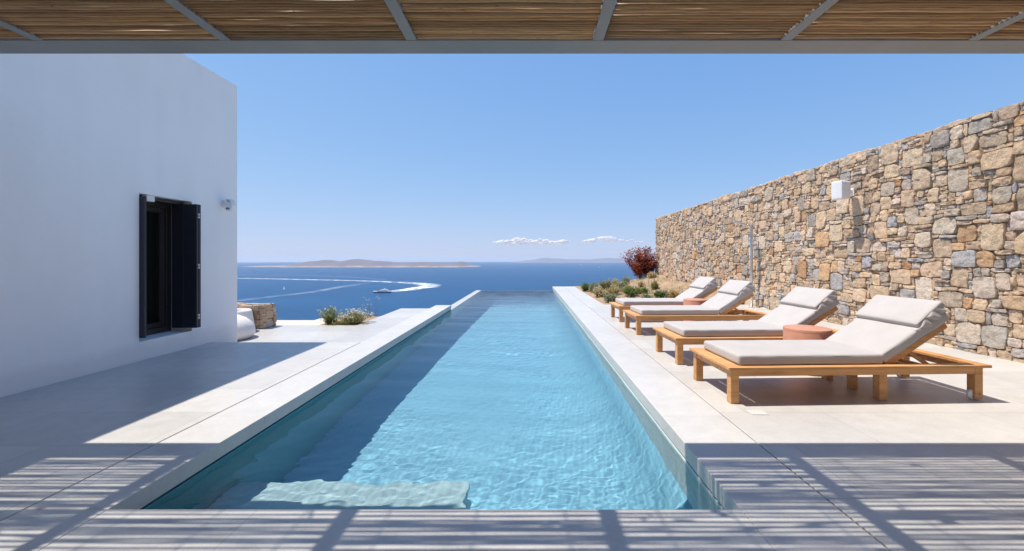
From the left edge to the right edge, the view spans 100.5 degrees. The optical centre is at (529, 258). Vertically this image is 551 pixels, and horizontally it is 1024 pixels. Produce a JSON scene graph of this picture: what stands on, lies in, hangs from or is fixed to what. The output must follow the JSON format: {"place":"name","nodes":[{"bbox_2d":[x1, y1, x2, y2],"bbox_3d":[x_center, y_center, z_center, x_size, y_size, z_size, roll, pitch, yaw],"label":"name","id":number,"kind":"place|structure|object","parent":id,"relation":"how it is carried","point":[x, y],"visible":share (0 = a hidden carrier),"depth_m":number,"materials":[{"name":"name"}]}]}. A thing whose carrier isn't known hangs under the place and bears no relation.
{"place":"outdoors","nodes":[
{"label":"outdoors","id":0,"kind":"place"},
{"bbox_2d":[237,308,254,324],"bbox_3d":[-5.560,1.154,7.860,0.850,0.412,0.850,0,0,0],"label":"cushion","id":1,"kind":"object","parent":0,"point":[247,312],"visible":0.2,"depth_m":7.89,"materials":[{"name":"white fabric"}]},
{"bbox_2d":[237,314,255,340],"bbox_3d":[-5.170,1.160,7.220,0.894,0.400,0.894,0,0,0],"label":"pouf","id":2,"kind":"object","parent":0,"point":[246,329],"visible":0.25,"depth_m":7.16,"materials":[{"name":"white fabric"}]},
{"bbox_2d":[237,325,394,342],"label":"terrace","id":3,"kind":"structure","parent":0,"point":[319,333],"depth_m":7.76,"materials":[{"name":"concrete"}]},
{"bbox_2d":[237,302,276,328],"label":"stone wall","id":4,"kind":"structure","parent":3,"relation":"on","point":[264,315],"depth_m":8.31,"materials":[{"name":"beige stone"}]},
{"bbox_2d":[248,259,479,266],"bbox_3d":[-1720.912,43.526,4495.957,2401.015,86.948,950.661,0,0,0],"label":"island","id":5,"kind":"structure","parent":0,"point":[349,263],"depth_m":4195.95,"materials":[{"name":"stone"}]},
{"bbox_2d":[148,290,719,509],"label":"pool water","id":6,"kind":"structure","parent":0,"point":[502,400],"depth_m":3.16,"materials":[{"name":"blue liquid"}]},
{"bbox_2d":[237,262,655,319],"bbox_3d":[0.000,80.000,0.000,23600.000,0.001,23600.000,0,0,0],"label":"sea","id":7,"kind":"structure","parent":0,"point":[303,297],"depth_m":1445.49,"materials":[{"name":"liquid"}]},
{"bbox_2d":[246,278,433,290],"bbox_3d":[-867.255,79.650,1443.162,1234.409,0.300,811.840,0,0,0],"label":"wake","id":8,"kind":"object","parent":7,"relation":"on","point":[424,286],"visible":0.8,"depth_m":1274.51,"materials":[{"name":"white liquid"}]},
{"bbox_2d":[373,288,390,292],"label":"motor yacht","id":9,"kind":"object","parent":7,"relation":"on","point":[384,290],"visible":0.87,"depth_m":997.25,"materials":[{"name":"white plastic"}]},
{"bbox_2d":[492,238,570,244],"bbox_3d":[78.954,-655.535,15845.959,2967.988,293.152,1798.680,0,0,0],"label":"cloud","id":10,"kind":"structure","parent":0,"point":[519,241],"depth_m":15560.22,"materials":[{"name":"white"}]},
{"bbox_2d":[515,258,633,261],"bbox_3d":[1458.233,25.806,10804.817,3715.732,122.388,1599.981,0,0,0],"label":"island","id":11,"kind":"structure","parent":0,"point":[581,260],"depth_m":10299.79,"materials":[{"name":"stone"}]},
{"bbox_2d":[563,286,603,304],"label":"garden path","id":12,"kind":"structure","parent":0,"point":[584,298],"depth_m":13.60,"materials":[{"name":"beige concrete"}]},
{"bbox_2d":[581,238,596,242],"bbox_3d":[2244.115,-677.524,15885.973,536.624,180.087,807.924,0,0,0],"label":"cloud","id":13,"kind":"structure","parent":0,"point":[590,240],"depth_m":15677.54,"materials":[{"name":"white"}]},
{"bbox_2d":[184,1,1023,261],"label":"sky","id":14,"kind":"structure","parent":0,"point":[341,157],"materials":[{"name":"blue"}]},
{"bbox_2d":[596,236,633,241],"bbox_3d":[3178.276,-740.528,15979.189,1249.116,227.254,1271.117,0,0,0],"label":"cloud","id":15,"kind":"structure","parent":0,"point":[609,239],"depth_m":15715.04,"materials":[{"name":"white"}]},
{"bbox_2d":[574,273,717,304],"bbox_3d":[4.586,1.345,16.352,5.228,2.078,10.297,0,0,0],"label":"soil bed","id":16,"kind":"object","parent":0,"point":[665,284],"visible":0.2,"depth_m":14.96,"materials":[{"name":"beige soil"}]},
{"bbox_2d":[580,281,589,290],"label":"shrub","id":17,"kind":"object","parent":16,"relation":"on","point":[585,287],"visible":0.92,"depth_m":16.20,"materials":[{"name":"green plant"}]},
{"bbox_2d":[587,282,598,292],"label":"shrub","id":18,"kind":"object","parent":16,"relation":"on","point":[593,285],"visible":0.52,"depth_m":15.15,"materials":[{"name":"green plant"}]},
{"bbox_2d":[592,286,605,296],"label":"shrub","id":19,"kind":"object","parent":16,"relation":"on","point":[595,290],"visible":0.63,"depth_m":13.87,"materials":[{"name":"beige plant"}]},
{"bbox_2d":[599,280,606,290],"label":"grass clump","id":20,"kind":"object","parent":16,"relation":"on","point":[602,284],"visible":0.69,"depth_m":15.16,"materials":[{"name":"green plant"}]},
{"bbox_2d":[597,290,609,296],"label":"shrub","id":21,"kind":"object","parent":16,"relation":"on","point":[603,293],"visible":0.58,"depth_m":13.68,"materials":[{"name":"green plant"}]},
{"bbox_2d":[603,278,612,290],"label":"shrub","id":22,"kind":"object","parent":16,"relation":"on","point":[608,283],"visible":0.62,"depth_m":15.64,"materials":[{"name":"green plant"}]},
{"bbox_2d":[607,287,614,293],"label":"grass clump","id":23,"kind":"object","parent":16,"relation":"on","point":[611,291],"visible":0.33,"depth_m":13.79,"materials":[{"name":"beige plant"}]},
{"bbox_2d":[603,292,619,302],"bbox_3d":[2.318,1.117,12.013,0.584,0.385,0.642,0,0,0],"label":"shrub","id":24,"kind":"object","parent":16,"relation":"on","point":[610,297],"visible":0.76,"depth_m":11.94,"materials":[{"name":"green plant"}]},
{"bbox_2d":[607,283,622,294],"bbox_3d":[2.842,1.006,14.156,0.643,0.493,0.619,0,0,0],"label":"shrub","id":25,"kind":"object","parent":16,"relation":"on","point":[615,289],"visible":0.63,"depth_m":14.10,"materials":[{"name":"beige plant"}]},
{"bbox_2d":[617,280,629,290],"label":"shrub","id":26,"kind":"object","parent":16,"relation":"on","point":[621,285],"visible":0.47,"depth_m":14.90,"materials":[{"name":"green plant"}]},
{"bbox_2d":[622,276,630,283],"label":"grass clump","id":27,"kind":"object","parent":16,"relation":"on","point":[626,278],"visible":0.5,"depth_m":16.40,"materials":[{"name":"green plant"}]},
{"bbox_2d":[623,283,638,296],"bbox_3d":[3.203,0.994,13.445,0.627,0.519,0.678,0,0,0],"label":"shrub","id":28,"kind":"object","parent":16,"relation":"on","point":[631,291],"visible":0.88,"depth_m":13.38,"materials":[{"name":"green plant"}]},
{"bbox_2d":[619,245,657,278],"bbox_3d":[5.274,0.223,19.335,1.921,1.707,1.836,0,0,-26],"label":"red bush","id":29,"kind":"object","parent":16,"relation":"on","point":[644,266],"visible":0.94,"depth_m":19.13,"materials":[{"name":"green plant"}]},
{"bbox_2d":[634,286,644,294],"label":"shrub","id":30,"kind":"object","parent":16,"relation":"on","point":[639,291],"visible":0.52,"depth_m":14.07,"materials":[{"name":"green plant"}]},
{"bbox_2d":[637,280,644,286],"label":"grass clump","id":31,"kind":"object","parent":16,"relation":"on","point":[641,283],"visible":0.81,"depth_m":15.51,"materials":[{"name":"beige plant"}]},
{"bbox_2d":[641,287,649,293],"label":"shrub","id":32,"kind":"object","parent":16,"relation":"on","point":[644,289],"visible":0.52,"depth_m":14.21,"materials":[{"name":"green plant"}]},
{"bbox_2d":[639,292,653,297],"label":"shrub","id":33,"kind":"object","parent":16,"relation":"on","point":[646,295],"visible":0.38,"depth_m":12.44,"materials":[{"name":"green plant"}]},
{"bbox_2d":[647,271,657,277],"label":"shrub","id":34,"kind":"object","parent":16,"relation":"on","point":[651,275],"visible":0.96,"depth_m":17.91,"materials":[{"name":"beige plant"}]},
{"bbox_2d":[650,280,659,288],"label":"shrub","id":35,"kind":"object","parent":16,"relation":"on","point":[655,285],"visible":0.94,"depth_m":14.67,"materials":[{"name":"green plant"}]},
{"bbox_2d":[651,289,663,297],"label":"shrub","id":36,"kind":"object","parent":16,"relation":"on","point":[659,294],"visible":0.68,"depth_m":12.54,"materials":[{"name":"green plant"}]},
{"bbox_2d":[661,289,669,297],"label":"shrub","id":37,"kind":"object","parent":16,"relation":"on","point":[664,293],"visible":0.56,"depth_m":12.59,"materials":[{"name":"green plant"}]},
{"bbox_2d":[666,286,680,297],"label":"grass clump","id":38,"kind":"object","parent":16,"relation":"on","point":[672,294],"visible":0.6,"depth_m":11.77,"materials":[{"name":"beige plant"}]},
{"bbox_3d":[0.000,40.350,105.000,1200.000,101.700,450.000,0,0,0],"label":"hillside","id":39,"kind":"structure","parent":0,"visible":0},
{"bbox_2d":[451,290,480,309],"bbox_3d":[-2.131,2.962,14.527,0.219,3.276,6.947,0,0,0],"label":"infinity edge","id":40,"kind":"object","parent":39,"relation":"attached to","point":[459,302],"visible":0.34,"depth_m":13.89,"materials":[{"name":"concrete"}]},
{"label":"deck base","id":41,"kind":"structure","parent":39,"relation":"on","visible":0},
{"bbox_2d":[0,54,236,397],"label":"white house","id":42,"kind":"structure","parent":41,"relation":"on","point":[118,222],"depth_m":4.67,"materials":[{"name":"paint"}]},
{"bbox_2d":[146,201,170,335],"bbox_3d":[-4.905,0.100,5.388,0.090,1.750,0.784,0,0,0],"label":"window","id":43,"kind":"structure","parent":42,"relation":"in","point":[158,215],"depth_m":5.63,"materials":[{"name":"black glass"}]},
{"bbox_2d":[220,199,235,210],"bbox_3d":[-4.497,-0.807,6.360,0.167,0.174,0.110,0,0,0],"label":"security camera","id":44,"kind":"object","parent":42,"relation":"attached to","point":[228,204],"visible":1,"depth_m":6.33,"materials":[{"name":"white plastic"}]},
{"bbox_2d":[0,342,359,520],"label":"deck","id":45,"kind":"structure","parent":41,"relation":"on","point":[56,438],"depth_m":3.46,"materials":[{"name":"concrete"}]},
{"bbox_2d":[139,309,450,509],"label":"pool walls","id":46,"kind":"structure","parent":41,"relation":"attached to","point":[173,490],"depth_m":3.06,"materials":[{"name":"concrete"}]},
{"bbox_2d":[276,318,339,324],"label":"screed path","id":47,"kind":"structure","parent":41,"relation":"on","point":[320,321],"depth_m":9.44,"materials":[{"name":"beige concrete"}]},
{"bbox_2d":[321,316,379,324],"bbox_3d":[-3.976,1.525,9.521,0.882,0.270,1.557,0,0,0],"label":"planting strip","id":48,"kind":"object","parent":41,"relation":"on","point":[370,318],"visible":0.14,"depth_m":9.77,"materials":[{"name":"soil"}]},
{"bbox_2d":[317,305,340,324],"bbox_3d":[-4.200,1.197,8.989,0.526,0.474,0.591,0,0,-34],"label":"flowering shrub","id":49,"kind":"object","parent":48,"relation":"on","point":[330,317],"visible":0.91,"depth_m":8.93,"materials":[{"name":"green plant"}]},
{"bbox_2d":[328,317,349,325],"bbox_3d":[-3.984,1.360,8.965,0.517,0.267,0.505,0,0,-36],"label":"ground cover plant","id":50,"kind":"object","parent":48,"relation":"on","point":[336,322],"visible":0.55,"depth_m":8.93,"materials":[{"name":"green plant"}]},
{"bbox_2d":[336,306,373,324],"bbox_3d":[-3.693,1.207,9.056,0.730,0.468,0.761,0,0,0],"label":"flowering shrub","id":51,"kind":"object","parent":48,"relation":"on","point":[352,319],"visible":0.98,"depth_m":9.00,"materials":[{"name":"green plant"}]},
{"bbox_2d":[363,297,378,316],"bbox_3d":[-3.818,1.244,10.151,0.438,0.696,0.474,0,0,38],"label":"flower stalk","id":52,"kind":"object","parent":48,"relation":"on","point":[369,308],"visible":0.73,"depth_m":10.22,"materials":[{"name":"green plant"}]},
{"bbox_2d":[0,510,774,550],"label":"front deck","id":53,"kind":"structure","parent":41,"relation":"on","point":[380,530],"depth_m":1.88,"materials":[{"name":"stone"}]},
{"bbox_2d":[359,308,428,324],"bbox_3d":[-2.985,1.410,10.222,1.090,0.100,2.957,0,0,0],"label":"terrace strip","id":54,"kind":"object","parent":41,"relation":"on","point":[396,317],"visible":0.42,"depth_m":9.88,"materials":[{"name":"concrete"}]},
{"bbox_2d":[553,290,724,509],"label":"pool side wall","id":55,"kind":"structure","parent":41,"relation":"attached to","point":[710,493],"depth_m":3.13,"materials":[{"name":"concrete"}]},
{"bbox_2d":[552,286,888,550],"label":"coping","id":56,"kind":"object","parent":41,"relation":"on","point":[779,505],"visible":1,"depth_m":2.52,"materials":[{"name":"concrete"}]},
{"bbox_2d":[587,305,1023,550],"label":"deck","id":57,"kind":"structure","parent":41,"relation":"on","point":[923,462],"depth_m":2.83,"materials":[{"name":"concrete"}]},
{"bbox_2d":[609,276,731,321],"bbox_3d":[2.800,0.778,8.480,2.250,0.841,0.800,0,0,-2],"label":"sun lounger","id":58,"kind":"object","parent":57,"relation":"on","point":[702,287],"visible":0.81,"depth_m":8.20,"materials":[{"name":"white fabric"}]},
{"bbox_2d":[623,279,767,334],"bbox_3d":[2.780,0.778,7.110,2.250,0.841,0.800,0,0,-2],"label":"sun lounger","id":59,"kind":"object","parent":57,"relation":"on","point":[727,299],"visible":0.95,"depth_m":6.80,"materials":[{"name":"white fabric"}]},
{"bbox_2d":[683,298,707,320],"bbox_3d":[3.050,0.968,7.780,0.430,0.464,0.430,0,0,0],"label":"side table","id":60,"kind":"object","parent":57,"relation":"on","point":[693,301],"visible":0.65,"depth_m":7.64,"materials":[{"name":"ceramic"}]},
{"bbox_2d":[733,220,754,307],"bbox_3d":[5.310,0.115,10.520,0.530,2.170,0.150,0,0,0],"label":"outdoor shower","id":61,"kind":"object","parent":57,"relation":"on","point":[750,254],"visible":0.99,"depth_m":10.49,"materials":[{"name":"metal"}]},
{"bbox_2d":[653,286,838,364],"bbox_3d":[2.760,0.778,5.227,2.250,0.841,0.800,0,0,-2],"label":"sun lounger","id":62,"kind":"object","parent":57,"relation":"on","point":[805,306],"visible":0.86,"depth_m":4.97,"materials":[{"name":"grey fabric"}]},
{"bbox_2d":[746,410,768,414],"bbox_3d":[1.783,1.198,3.323,0.134,0.004,0.106,0,0,0],"label":"skimmer lid","id":63,"kind":"object","parent":57,"relation":"on","point":[757,412],"visible":1,"depth_m":3.31,"materials":[{"name":"plastic"}]},
{"bbox_2d":[783,324,832,375],"bbox_3d":[2.980,0.968,4.560,0.445,0.464,0.445,0,0,0],"label":"side table","id":64,"kind":"object","parent":57,"relation":"on","point":[800,332],"visible":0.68,"depth_m":4.43,"materials":[{"name":"ceramic"}]},
{"bbox_2d":[689,295,991,403],"bbox_3d":[2.750,0.778,3.928,2.250,0.841,0.800,0,0,-2],"label":"sun lounger","id":65,"kind":"object","parent":57,"relation":"on","point":[879,338],"visible":1,"depth_m":3.64,"materials":[{"name":"grey fabric"}]},
{"bbox_2d":[655,100,1023,362],"bbox_3d":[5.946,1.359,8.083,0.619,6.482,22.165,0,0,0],"label":"stone wall","id":66,"kind":"structure","parent":41,"relation":"on","point":[936,214],"depth_m":6.54,"materials":[{"name":"beige stone"}]},
{"bbox_2d":[0,0,1023,53],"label":"pergola","id":67,"kind":"object","parent":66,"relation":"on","point":[510,27],"visible":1,"depth_m":2.65,"materials":[{"name":"paint"}]},
{"bbox_2d":[831,180,854,199],"bbox_3d":[5.492,-1.190,7.378,0.369,0.325,0.223,0,0,0],"label":"wall speaker","id":68,"kind":"object","parent":66,"relation":"attached to","point":[842,190],"depth_m":7.32,"materials":[{"name":"white plastic"}]},
{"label":"left coping base","id":69,"kind":"structure","parent":41,"relation":"attached to","visible":0},
{"bbox_2d":[26,305,450,509],"bbox_3d":[-2.220,1.250,6.546,0.400,0.100,9.008,0,0,0],"label":"coping","id":70,"kind":"object","parent":69,"relation":"on","point":[140,480],"visible":0.76,"depth_m":2.86,"materials":[{"name":"concrete"}]}
]}

